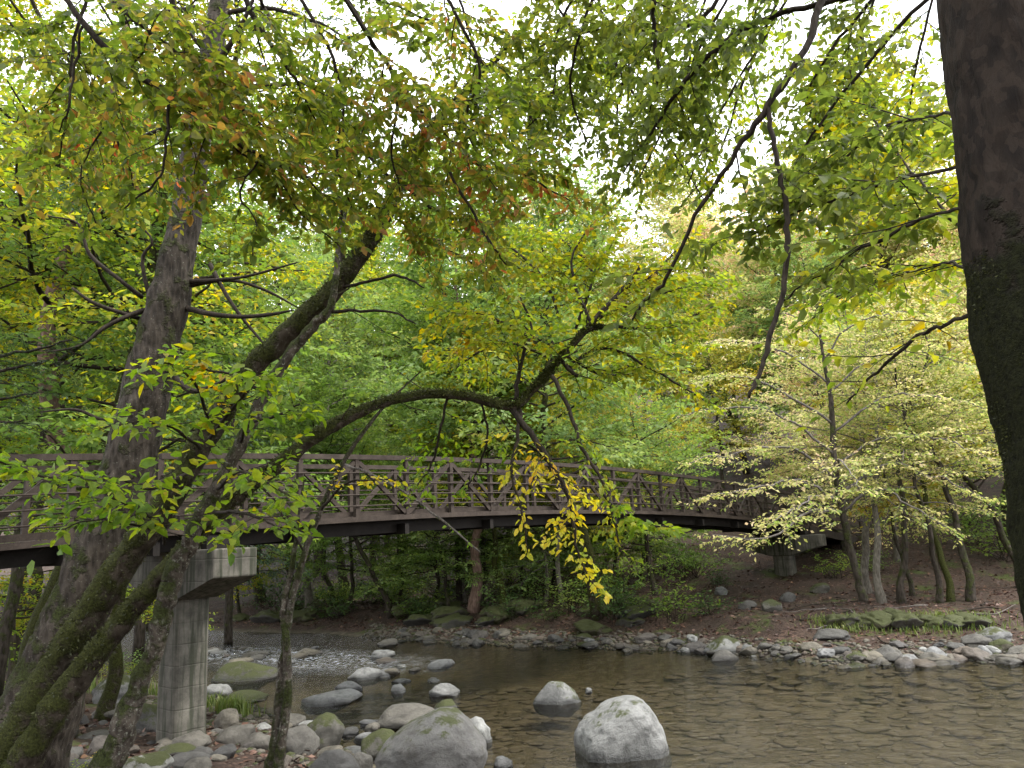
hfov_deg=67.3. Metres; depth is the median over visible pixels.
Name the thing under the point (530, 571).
shrub
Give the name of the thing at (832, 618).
mossy rock
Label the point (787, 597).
rock
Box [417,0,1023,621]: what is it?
sycamore tree
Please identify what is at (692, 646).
cobble
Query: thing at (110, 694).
forest tree
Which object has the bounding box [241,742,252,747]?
cobble
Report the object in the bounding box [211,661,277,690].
rock
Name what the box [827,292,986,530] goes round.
forest tree
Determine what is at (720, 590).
rock
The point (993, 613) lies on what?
fallen branch
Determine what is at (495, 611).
mossy hummock
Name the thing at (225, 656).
riffle stone
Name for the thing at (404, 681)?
riffle stone
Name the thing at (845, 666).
cobble
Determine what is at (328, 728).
rock
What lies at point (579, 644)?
cobble
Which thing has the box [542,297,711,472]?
forest tree
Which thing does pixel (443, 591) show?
shrub
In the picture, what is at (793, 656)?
cobble
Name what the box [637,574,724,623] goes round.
shrub
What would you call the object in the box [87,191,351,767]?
slim tree
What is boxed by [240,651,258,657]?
riffle stone
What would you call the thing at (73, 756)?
cobble
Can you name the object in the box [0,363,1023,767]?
ground
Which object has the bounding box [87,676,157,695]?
grass tuft
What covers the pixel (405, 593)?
shrub
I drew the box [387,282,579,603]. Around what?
forest tree
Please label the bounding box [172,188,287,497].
forest tree
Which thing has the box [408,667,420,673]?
riffle stone
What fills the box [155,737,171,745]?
cobble
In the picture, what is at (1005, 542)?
forest tree
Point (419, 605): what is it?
shrub
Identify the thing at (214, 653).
riffle stone
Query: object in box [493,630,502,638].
cobble
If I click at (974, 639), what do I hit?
rock
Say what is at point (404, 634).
cobble
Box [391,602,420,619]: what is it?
mossy hummock
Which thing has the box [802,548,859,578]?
shrub
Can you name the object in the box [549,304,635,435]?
forest tree
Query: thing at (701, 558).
shrub
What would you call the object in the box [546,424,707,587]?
forest tree
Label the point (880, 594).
forest tree
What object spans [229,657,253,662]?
riffle stone
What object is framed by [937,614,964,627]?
mossy rock
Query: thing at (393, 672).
rock
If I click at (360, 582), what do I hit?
shrub
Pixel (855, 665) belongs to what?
cobble
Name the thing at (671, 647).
cobble
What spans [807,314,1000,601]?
forest tree
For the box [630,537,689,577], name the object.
shrub
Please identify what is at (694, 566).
shrub
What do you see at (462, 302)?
forest tree
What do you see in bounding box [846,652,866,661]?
cobble
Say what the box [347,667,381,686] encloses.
rock
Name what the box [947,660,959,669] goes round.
cobble
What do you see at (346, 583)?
shrub
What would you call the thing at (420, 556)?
forest tree
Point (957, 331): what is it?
forest tree
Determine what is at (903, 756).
submerged stones
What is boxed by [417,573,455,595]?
shrub
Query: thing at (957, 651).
cobble
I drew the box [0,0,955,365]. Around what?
sky
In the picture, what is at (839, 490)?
layered tree
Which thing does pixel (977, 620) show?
mossy rock
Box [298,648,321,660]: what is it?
riffle stone
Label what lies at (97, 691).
rock
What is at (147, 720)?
rock
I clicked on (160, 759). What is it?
rock
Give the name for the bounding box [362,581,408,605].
shrub
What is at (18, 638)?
forest tree
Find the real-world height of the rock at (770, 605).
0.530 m
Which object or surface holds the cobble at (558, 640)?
in the river
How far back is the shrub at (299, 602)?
33.52 m
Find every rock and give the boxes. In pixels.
[69,759,89,767]
[76,729,108,739]
[86,735,107,755]
[91,675,129,703]
[91,705,116,719]
[123,751,173,767]
[136,703,156,731]
[159,743,195,755]
[172,730,211,746]
[172,751,210,767]
[207,684,232,696]
[210,744,236,758]
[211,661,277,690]
[213,708,239,729]
[213,724,255,744]
[226,690,268,704]
[240,732,269,749]
[286,724,319,754]
[289,713,305,727]
[298,720,312,725]
[300,688,362,714]
[307,712,344,748]
[309,749,359,767]
[335,681,362,692]
[342,726,358,739]
[344,745,360,753]
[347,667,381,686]
[352,752,372,767]
[353,732,370,745]
[359,719,377,729]
[361,728,394,760]
[364,722,379,732]
[377,703,434,731]
[384,668,399,678]
[391,683,405,698]
[429,683,459,702]
[434,699,456,708]
[471,716,491,750]
[493,756,512,767]
[533,681,581,716]
[585,687,591,694]
[706,635,739,656]
[711,650,738,666]
[714,586,727,594]
[738,600,756,609]
[761,599,781,611]
[779,592,795,601]
[809,583,829,593]
[813,628,850,640]
[823,614,845,627]
[840,613,871,628]
[861,610,893,628]
[881,607,907,614]
[890,613,922,629]
[916,614,944,627]
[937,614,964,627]
[955,612,973,616]
[961,634,992,645]
[962,616,992,626]
[975,626,1011,641]
[977,645,992,654]
[988,639,1013,650]
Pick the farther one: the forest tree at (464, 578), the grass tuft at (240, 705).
the forest tree at (464, 578)
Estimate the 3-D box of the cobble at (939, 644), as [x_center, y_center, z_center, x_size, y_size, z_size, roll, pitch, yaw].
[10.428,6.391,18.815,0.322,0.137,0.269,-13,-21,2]
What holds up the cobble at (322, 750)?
on the ground
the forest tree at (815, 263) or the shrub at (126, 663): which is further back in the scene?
the forest tree at (815, 263)
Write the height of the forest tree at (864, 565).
11.664 m
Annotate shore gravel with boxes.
[145,623,1023,767]
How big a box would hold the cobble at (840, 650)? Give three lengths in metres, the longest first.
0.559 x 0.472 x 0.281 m
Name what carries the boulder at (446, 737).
on the ground
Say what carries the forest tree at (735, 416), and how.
on the ground
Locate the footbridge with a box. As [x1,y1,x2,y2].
[0,453,873,568]
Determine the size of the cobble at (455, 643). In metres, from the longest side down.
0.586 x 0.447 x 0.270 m
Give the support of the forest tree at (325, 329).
on the ground
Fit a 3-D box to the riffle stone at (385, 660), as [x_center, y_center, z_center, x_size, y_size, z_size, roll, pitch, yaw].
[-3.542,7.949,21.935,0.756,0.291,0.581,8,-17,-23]
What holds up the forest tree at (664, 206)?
on the ground
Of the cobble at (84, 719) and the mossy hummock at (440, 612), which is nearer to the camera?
the cobble at (84, 719)
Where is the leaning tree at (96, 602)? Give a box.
[0,0,648,765]
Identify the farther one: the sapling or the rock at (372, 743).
the rock at (372, 743)
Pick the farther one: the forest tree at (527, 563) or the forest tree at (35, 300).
the forest tree at (527, 563)
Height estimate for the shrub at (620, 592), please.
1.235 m
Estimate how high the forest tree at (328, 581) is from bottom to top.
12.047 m
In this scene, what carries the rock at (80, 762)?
on the ground
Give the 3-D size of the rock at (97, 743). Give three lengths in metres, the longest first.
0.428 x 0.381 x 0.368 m
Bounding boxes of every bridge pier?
[130,535,256,741]
[740,529,826,575]
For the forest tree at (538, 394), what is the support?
on the ground
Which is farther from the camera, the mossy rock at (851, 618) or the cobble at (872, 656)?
the mossy rock at (851, 618)
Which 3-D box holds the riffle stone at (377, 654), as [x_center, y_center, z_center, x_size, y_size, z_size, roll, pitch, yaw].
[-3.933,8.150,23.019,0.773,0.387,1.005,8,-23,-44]
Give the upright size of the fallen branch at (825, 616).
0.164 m
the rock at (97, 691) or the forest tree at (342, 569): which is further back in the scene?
the forest tree at (342, 569)
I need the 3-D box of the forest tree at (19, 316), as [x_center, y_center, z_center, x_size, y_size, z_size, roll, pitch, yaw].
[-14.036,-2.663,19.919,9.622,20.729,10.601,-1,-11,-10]
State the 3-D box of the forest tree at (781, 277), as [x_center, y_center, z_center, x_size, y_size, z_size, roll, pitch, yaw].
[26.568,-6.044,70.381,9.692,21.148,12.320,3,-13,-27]
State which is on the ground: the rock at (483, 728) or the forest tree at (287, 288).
the forest tree at (287, 288)
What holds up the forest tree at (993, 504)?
on the ground
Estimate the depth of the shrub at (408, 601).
29.62 m
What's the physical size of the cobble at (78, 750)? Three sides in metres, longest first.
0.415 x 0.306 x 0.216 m
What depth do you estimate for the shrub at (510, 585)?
34.24 m
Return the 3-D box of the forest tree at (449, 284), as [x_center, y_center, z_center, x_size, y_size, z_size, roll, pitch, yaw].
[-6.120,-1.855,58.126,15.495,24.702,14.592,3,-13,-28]
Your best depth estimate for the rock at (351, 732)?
13.61 m
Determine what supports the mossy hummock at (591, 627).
on the ground
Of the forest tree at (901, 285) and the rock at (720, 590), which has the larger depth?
the forest tree at (901, 285)
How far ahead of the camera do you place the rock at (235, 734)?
12.47 m
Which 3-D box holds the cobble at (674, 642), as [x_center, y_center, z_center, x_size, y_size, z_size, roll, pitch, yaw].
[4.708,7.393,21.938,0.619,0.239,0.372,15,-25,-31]
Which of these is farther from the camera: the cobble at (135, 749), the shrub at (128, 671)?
the shrub at (128, 671)
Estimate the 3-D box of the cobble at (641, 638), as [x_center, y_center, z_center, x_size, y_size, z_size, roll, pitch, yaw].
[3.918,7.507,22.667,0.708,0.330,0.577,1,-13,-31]
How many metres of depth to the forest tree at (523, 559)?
32.84 m
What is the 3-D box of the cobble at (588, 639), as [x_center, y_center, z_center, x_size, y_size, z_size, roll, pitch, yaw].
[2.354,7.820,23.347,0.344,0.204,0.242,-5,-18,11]
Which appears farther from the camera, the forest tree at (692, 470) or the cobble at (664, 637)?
the forest tree at (692, 470)
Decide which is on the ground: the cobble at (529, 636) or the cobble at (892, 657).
the cobble at (892, 657)
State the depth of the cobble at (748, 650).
20.09 m
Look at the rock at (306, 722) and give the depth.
14.05 m
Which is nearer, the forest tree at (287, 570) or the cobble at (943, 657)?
the cobble at (943, 657)
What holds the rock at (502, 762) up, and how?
in the river
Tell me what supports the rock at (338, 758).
on the ground
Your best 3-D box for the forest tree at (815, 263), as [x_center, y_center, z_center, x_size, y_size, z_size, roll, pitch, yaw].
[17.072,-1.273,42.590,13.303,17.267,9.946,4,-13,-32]
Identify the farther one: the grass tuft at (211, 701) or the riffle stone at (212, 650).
the riffle stone at (212, 650)
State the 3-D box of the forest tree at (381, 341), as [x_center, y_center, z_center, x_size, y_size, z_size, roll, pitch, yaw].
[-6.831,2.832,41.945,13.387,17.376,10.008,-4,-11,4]
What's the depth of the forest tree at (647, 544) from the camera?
30.43 m
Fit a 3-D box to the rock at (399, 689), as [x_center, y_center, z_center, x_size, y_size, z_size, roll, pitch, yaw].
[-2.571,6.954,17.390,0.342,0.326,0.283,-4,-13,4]
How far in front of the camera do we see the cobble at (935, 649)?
18.23 m
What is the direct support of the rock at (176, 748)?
on the ground
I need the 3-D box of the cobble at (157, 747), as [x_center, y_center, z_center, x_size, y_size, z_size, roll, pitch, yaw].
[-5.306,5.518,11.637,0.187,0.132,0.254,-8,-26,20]
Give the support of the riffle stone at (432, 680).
on the river
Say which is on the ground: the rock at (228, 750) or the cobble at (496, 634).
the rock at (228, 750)
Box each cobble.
[70,753,78,760]
[71,746,82,758]
[80,714,89,723]
[98,720,107,724]
[129,745,140,753]
[153,744,163,750]
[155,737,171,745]
[183,756,211,767]
[193,746,212,753]
[210,754,226,761]
[211,728,223,733]
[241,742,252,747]
[256,722,270,729]
[284,755,291,767]
[292,755,303,760]
[316,745,342,755]
[400,632,410,636]
[415,631,426,635]
[423,635,436,638]
[423,638,434,645]
[432,627,441,633]
[452,640,462,646]
[459,642,470,648]
[461,628,469,634]
[466,637,478,645]
[467,629,478,638]
[471,630,488,637]
[472,639,485,648]
[492,628,509,638]
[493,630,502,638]
[512,643,531,650]
[520,633,536,640]
[531,636,542,641]
[532,640,542,645]
[547,634,558,640]
[552,637,563,642]
[555,645,570,650]
[576,633,591,638]
[577,641,586,647]
[581,642,598,649]
[584,638,594,641]
[602,639,612,644]
[615,642,629,649]
[622,645,639,652]
[622,648,632,654]
[634,632,656,643]
[657,634,671,640]
[660,638,674,646]
[667,639,684,645]
[667,643,677,650]
[680,647,690,653]
[685,641,705,651]
[686,634,697,641]
[693,648,705,655]
[706,651,716,657]
[736,644,742,651]
[740,646,757,655]
[758,642,771,649]
[768,646,779,652]
[770,651,779,656]
[780,646,792,653]
[783,653,801,661]
[800,641,822,650]
[817,648,834,657]
[831,646,851,653]
[837,664,851,671]
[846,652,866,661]
[848,662,865,671]
[861,651,882,662]
[871,657,887,666]
[875,645,895,655]
[880,660,890,665]
[883,652,902,662]
[889,641,908,648]
[894,656,915,674]
[903,654,917,659]
[912,659,936,669]
[918,647,926,651]
[918,652,939,658]
[924,654,950,661]
[925,646,944,653]
[932,642,944,646]
[935,660,952,669]
[945,642,964,648]
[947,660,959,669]
[952,646,967,653]
[952,653,968,662]
[961,647,989,661]
[967,644,984,647]
[985,645,1001,653]
[988,654,1017,660]
[994,657,1022,667]
[1005,645,1023,653]
[1016,654,1023,664]
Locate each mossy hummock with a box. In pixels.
[232,613,250,621]
[249,610,279,622]
[292,608,325,622]
[294,601,303,609]
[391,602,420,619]
[402,614,431,626]
[422,598,462,610]
[427,605,469,625]
[432,613,473,629]
[474,616,493,627]
[479,603,508,623]
[506,599,533,618]
[531,600,547,608]
[573,619,612,635]
[576,606,590,617]
[608,600,631,614]
[614,596,662,610]
[615,604,655,619]
[615,616,644,627]
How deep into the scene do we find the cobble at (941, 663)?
17.39 m
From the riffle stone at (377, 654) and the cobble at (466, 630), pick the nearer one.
the riffle stone at (377, 654)
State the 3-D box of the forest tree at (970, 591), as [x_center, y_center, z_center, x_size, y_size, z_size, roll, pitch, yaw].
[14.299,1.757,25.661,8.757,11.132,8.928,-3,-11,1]
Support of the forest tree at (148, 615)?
on the ground
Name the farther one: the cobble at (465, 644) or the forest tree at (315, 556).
the forest tree at (315, 556)
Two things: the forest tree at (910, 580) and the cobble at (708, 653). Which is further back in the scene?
the forest tree at (910, 580)
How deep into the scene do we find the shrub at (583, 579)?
32.11 m
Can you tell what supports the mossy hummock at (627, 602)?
on the ground
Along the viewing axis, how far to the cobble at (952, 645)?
18.43 m
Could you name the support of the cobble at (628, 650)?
on the ground
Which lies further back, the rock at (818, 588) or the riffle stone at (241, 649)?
the rock at (818, 588)
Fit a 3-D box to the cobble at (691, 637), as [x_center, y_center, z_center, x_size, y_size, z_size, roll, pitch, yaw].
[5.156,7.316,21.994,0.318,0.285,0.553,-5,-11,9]
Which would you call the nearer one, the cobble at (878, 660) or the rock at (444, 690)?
the rock at (444, 690)
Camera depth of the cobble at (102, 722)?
13.71 m
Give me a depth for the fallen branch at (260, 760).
11.10 m
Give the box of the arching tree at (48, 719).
[0,205,744,767]
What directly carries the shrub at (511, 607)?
on the ground
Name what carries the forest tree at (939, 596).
on the ground
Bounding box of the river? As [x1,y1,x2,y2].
[102,626,1023,767]
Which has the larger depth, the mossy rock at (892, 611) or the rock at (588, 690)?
the mossy rock at (892, 611)
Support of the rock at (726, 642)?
on the ground
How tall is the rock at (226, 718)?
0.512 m
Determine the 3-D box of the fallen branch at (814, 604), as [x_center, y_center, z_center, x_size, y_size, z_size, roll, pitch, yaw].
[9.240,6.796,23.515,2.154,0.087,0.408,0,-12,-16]
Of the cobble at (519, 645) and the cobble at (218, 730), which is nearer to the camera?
the cobble at (218, 730)
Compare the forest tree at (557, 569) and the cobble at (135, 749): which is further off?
the forest tree at (557, 569)
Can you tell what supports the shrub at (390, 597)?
on the ground
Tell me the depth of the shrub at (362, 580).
34.88 m
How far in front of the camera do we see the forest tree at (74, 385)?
28.81 m
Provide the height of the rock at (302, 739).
0.593 m
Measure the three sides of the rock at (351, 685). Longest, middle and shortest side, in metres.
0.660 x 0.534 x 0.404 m
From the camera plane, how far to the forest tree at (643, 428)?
67.87 m
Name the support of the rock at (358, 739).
in the river
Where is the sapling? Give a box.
[250,371,480,767]
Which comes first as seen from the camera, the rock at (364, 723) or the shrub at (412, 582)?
the rock at (364, 723)
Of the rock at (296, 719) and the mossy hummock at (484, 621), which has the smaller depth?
the rock at (296, 719)
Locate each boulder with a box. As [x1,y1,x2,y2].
[375,707,487,767]
[574,695,671,767]
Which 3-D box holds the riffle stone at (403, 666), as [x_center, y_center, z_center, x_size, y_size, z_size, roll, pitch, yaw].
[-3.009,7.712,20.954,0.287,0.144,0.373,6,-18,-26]
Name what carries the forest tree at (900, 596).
on the ground
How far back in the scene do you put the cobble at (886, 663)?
17.74 m
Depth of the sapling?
8.84 m
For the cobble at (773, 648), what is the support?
on the ground
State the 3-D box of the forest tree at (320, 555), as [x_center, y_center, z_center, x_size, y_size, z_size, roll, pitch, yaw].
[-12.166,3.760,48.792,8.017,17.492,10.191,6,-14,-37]
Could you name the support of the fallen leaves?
on the ground
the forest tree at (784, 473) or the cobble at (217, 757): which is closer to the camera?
the cobble at (217, 757)
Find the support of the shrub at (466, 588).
on the ground
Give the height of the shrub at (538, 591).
1.491 m
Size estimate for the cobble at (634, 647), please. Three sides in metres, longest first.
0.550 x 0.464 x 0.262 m
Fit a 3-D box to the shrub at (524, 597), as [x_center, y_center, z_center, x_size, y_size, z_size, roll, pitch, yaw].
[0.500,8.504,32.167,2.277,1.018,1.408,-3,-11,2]
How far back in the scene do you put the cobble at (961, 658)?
17.69 m
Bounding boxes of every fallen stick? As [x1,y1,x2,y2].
[784,608,826,611]
[866,604,927,608]
[877,637,919,655]
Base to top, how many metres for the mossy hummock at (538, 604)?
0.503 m
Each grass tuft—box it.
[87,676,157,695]
[88,673,103,689]
[207,687,246,707]
[209,693,265,716]
[788,611,867,634]
[800,609,913,635]
[831,608,947,634]
[899,607,972,638]
[923,609,1019,633]
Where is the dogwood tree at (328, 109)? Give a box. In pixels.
[0,0,617,292]
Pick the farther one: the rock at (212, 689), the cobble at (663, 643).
the cobble at (663, 643)
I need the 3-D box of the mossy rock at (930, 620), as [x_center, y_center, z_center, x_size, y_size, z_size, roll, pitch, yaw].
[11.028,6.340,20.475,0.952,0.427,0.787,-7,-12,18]
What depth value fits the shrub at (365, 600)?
35.24 m
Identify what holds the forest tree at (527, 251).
on the ground
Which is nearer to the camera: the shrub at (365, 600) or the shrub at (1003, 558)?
the shrub at (1003, 558)
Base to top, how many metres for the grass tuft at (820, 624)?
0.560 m
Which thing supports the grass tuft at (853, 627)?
on the ground
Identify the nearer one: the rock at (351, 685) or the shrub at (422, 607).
the rock at (351, 685)
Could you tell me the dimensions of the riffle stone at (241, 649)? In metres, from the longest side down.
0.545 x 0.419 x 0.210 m
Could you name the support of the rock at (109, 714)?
on the ground
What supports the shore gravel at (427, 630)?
on the ground
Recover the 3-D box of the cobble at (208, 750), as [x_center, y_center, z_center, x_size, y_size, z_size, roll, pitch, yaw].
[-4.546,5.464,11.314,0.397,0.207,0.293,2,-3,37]
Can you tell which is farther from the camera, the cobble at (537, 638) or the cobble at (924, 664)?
the cobble at (537, 638)
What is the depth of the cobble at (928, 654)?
17.84 m
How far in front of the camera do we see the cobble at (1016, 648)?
17.82 m
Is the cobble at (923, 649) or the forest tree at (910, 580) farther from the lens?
the forest tree at (910, 580)
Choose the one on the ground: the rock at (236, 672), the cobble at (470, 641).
the cobble at (470, 641)
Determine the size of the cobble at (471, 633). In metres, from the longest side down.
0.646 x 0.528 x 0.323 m
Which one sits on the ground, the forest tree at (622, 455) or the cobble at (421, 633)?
the forest tree at (622, 455)
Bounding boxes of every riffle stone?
[208,648,218,652]
[210,650,226,658]
[222,654,232,658]
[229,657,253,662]
[237,646,247,652]
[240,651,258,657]
[249,654,264,662]
[257,651,269,655]
[291,653,307,662]
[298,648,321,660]
[370,650,394,662]
[375,657,400,667]
[377,638,398,649]
[379,668,390,680]
[391,678,410,685]
[396,664,405,669]
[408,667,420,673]
[427,659,454,671]
[427,677,439,684]
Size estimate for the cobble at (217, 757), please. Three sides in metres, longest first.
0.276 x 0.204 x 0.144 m
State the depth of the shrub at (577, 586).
28.74 m
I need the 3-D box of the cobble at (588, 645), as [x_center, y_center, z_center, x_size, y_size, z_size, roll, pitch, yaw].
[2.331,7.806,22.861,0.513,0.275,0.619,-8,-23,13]
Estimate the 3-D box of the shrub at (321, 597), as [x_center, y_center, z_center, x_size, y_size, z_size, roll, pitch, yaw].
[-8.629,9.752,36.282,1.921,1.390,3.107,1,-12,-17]
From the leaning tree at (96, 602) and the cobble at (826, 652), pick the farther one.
the cobble at (826, 652)
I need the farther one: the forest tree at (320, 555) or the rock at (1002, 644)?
the forest tree at (320, 555)
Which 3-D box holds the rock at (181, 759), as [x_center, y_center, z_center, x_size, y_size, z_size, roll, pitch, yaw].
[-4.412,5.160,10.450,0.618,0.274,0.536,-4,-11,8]
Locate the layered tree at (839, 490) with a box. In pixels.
[666,293,1006,601]
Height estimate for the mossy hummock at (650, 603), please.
0.822 m
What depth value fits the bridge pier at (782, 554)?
30.13 m
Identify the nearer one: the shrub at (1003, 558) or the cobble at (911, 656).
the cobble at (911, 656)
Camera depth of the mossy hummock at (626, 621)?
24.32 m
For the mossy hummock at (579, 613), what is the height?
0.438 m
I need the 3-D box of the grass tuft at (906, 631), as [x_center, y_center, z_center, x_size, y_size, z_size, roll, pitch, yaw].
[10.101,6.407,20.810,2.950,0.611,2.002,-3,-11,0]
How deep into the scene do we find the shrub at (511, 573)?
36.00 m
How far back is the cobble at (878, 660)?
17.89 m
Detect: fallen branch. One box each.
[255,757,307,767]
[787,603,847,610]
[799,607,859,620]
[953,607,1019,617]
[971,604,1015,614]
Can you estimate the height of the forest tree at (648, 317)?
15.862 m
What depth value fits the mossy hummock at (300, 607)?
35.02 m
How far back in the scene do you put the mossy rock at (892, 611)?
20.74 m
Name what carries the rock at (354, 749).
on the ground
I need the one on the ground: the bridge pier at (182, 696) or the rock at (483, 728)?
the bridge pier at (182, 696)
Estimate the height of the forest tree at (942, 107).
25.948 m
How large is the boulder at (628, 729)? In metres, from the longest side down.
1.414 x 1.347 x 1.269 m
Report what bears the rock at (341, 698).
on the river
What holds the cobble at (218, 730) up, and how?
on the ground
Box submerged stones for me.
[341,662,1023,767]
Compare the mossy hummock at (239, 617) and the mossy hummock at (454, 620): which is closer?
the mossy hummock at (454, 620)
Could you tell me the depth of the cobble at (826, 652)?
18.58 m
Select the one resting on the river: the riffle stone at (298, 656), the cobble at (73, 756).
the riffle stone at (298, 656)
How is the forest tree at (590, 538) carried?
on the ground
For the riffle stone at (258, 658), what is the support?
on the river
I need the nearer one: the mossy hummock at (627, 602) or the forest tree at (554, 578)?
the mossy hummock at (627, 602)
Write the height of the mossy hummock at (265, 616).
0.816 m
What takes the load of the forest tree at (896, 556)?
on the ground
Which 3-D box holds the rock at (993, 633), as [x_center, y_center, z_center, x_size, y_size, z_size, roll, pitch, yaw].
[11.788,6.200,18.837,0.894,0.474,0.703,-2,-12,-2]
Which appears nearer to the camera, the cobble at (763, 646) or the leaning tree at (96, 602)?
the leaning tree at (96, 602)
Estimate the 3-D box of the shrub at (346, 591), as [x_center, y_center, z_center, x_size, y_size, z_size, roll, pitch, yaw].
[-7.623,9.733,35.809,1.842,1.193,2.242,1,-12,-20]
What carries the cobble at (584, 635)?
on the ground
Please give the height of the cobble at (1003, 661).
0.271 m
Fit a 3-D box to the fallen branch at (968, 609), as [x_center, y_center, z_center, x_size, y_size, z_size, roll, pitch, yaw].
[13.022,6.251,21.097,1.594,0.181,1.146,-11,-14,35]
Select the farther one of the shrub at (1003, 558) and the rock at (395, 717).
the shrub at (1003, 558)
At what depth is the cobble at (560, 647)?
22.99 m
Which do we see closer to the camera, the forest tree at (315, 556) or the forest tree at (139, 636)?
the forest tree at (139, 636)
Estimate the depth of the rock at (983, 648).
17.98 m
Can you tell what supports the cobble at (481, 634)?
in the river
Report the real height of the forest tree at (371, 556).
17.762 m
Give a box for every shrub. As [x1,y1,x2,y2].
[69,758,87,767]
[96,662,107,676]
[103,660,136,676]
[123,647,142,671]
[233,578,300,608]
[258,570,323,612]
[307,581,357,619]
[312,578,343,604]
[320,587,354,609]
[322,573,371,603]
[329,580,365,603]
[348,573,372,593]
[349,582,379,602]
[354,572,409,603]
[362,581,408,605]
[378,568,431,594]
[379,584,410,603]
[384,590,431,621]
[386,568,435,593]
[387,573,429,600]
[394,592,435,616]
[395,592,446,615]
[399,569,443,592]
[406,572,467,611]
[407,599,438,613]
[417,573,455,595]
[428,581,454,599]
[433,578,494,595]
[470,549,548,583]
[475,590,513,606]
[484,568,535,596]
[486,584,555,621]
[497,570,581,606]
[497,576,524,592]
[498,578,550,598]
[510,558,552,586]
[529,605,574,621]
[542,570,614,603]
[543,573,626,615]
[562,568,611,592]
[564,566,622,612]
[567,581,648,623]
[578,571,644,602]
[584,568,649,594]
[603,577,638,608]
[616,589,677,617]
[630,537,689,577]
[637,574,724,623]
[657,535,734,579]
[675,545,702,569]
[675,588,742,616]
[679,546,717,569]
[703,563,737,587]
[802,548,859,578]
[844,550,899,571]
[929,495,1000,527]
[935,510,999,544]
[951,516,1011,561]
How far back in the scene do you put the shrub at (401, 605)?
29.69 m
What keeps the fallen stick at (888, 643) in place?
on the ground
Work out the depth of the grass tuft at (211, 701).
16.13 m
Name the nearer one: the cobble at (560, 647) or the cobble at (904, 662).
the cobble at (904, 662)
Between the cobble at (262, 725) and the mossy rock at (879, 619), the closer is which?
the cobble at (262, 725)
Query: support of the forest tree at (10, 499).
on the ground
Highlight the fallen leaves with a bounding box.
[74,511,1023,767]
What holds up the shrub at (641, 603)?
on the ground
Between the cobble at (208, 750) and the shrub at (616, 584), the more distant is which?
the shrub at (616, 584)
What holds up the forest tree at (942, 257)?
on the ground
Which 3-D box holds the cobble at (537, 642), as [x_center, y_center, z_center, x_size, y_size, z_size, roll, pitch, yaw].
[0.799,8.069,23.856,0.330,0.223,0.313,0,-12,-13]
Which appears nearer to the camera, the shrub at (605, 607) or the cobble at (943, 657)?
the cobble at (943, 657)
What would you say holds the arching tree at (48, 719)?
on the ground
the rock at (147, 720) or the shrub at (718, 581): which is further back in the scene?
the shrub at (718, 581)
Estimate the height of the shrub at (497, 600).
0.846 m
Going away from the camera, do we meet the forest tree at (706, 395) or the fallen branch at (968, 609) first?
the fallen branch at (968, 609)
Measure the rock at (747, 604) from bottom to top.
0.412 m
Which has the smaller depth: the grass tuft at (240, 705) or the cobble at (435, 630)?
the grass tuft at (240, 705)
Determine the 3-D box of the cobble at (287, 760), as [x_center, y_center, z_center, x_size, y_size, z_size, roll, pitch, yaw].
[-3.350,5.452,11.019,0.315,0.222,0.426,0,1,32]
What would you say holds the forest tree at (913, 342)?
on the ground
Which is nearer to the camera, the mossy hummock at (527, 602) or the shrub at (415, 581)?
the mossy hummock at (527, 602)
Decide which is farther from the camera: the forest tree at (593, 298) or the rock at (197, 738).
the forest tree at (593, 298)
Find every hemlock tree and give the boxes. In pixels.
[0,0,387,767]
[0,328,115,444]
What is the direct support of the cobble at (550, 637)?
in the river
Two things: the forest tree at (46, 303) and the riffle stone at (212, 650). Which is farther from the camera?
the riffle stone at (212, 650)
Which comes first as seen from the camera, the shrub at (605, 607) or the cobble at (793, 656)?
the cobble at (793, 656)
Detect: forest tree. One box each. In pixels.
[0,0,136,443]
[0,0,339,501]
[0,0,372,662]
[0,1,139,430]
[0,1,210,695]
[0,18,359,721]
[0,65,195,534]
[0,82,208,631]
[0,108,129,666]
[0,376,132,682]
[0,400,218,635]
[7,372,79,501]
[20,215,269,627]
[70,192,254,664]
[158,175,371,602]
[164,268,312,655]
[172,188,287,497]
[186,282,377,588]
[197,493,320,613]
[200,228,414,607]
[219,164,403,570]
[238,360,387,604]
[239,183,442,594]
[243,356,431,618]
[248,358,379,580]
[268,411,428,611]
[297,286,496,587]
[317,446,449,603]
[336,114,585,612]
[337,200,460,555]
[346,317,425,568]
[347,437,518,605]
[351,141,723,620]
[352,409,501,598]
[353,384,575,605]
[367,358,517,601]
[386,335,519,600]
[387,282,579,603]
[397,203,510,370]
[429,285,500,419]
[440,355,513,533]
[464,437,603,594]
[467,298,631,553]
[478,363,655,605]
[479,431,625,602]
[485,197,565,323]
[485,402,625,593]
[505,167,630,316]
[521,424,663,574]
[526,249,607,472]
[537,297,708,579]
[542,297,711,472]
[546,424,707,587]
[548,356,740,595]
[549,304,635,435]
[552,182,702,426]
[590,411,709,579]
[601,156,738,439]
[612,266,708,459]
[623,263,657,429]
[629,188,790,473]
[636,273,737,487]
[651,295,786,511]
[684,213,738,433]
[699,262,836,479]
[703,155,868,490]
[714,212,909,509]
[715,241,835,458]
[724,266,990,593]
[727,302,923,550]
[737,293,993,603]
[742,230,815,399]
[755,117,960,466]
[772,112,965,492]
[780,315,996,561]
[782,296,1003,603]
[791,278,1002,601]
[800,358,1005,602]
[800,389,988,595]
[805,249,1015,584]
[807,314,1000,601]
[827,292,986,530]
[842,221,965,473]
[854,274,989,480]
[857,86,991,475]
[860,171,1008,551]
[909,252,996,470]
[926,243,986,455]
[948,384,1006,538]
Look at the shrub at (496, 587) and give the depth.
33.88 m

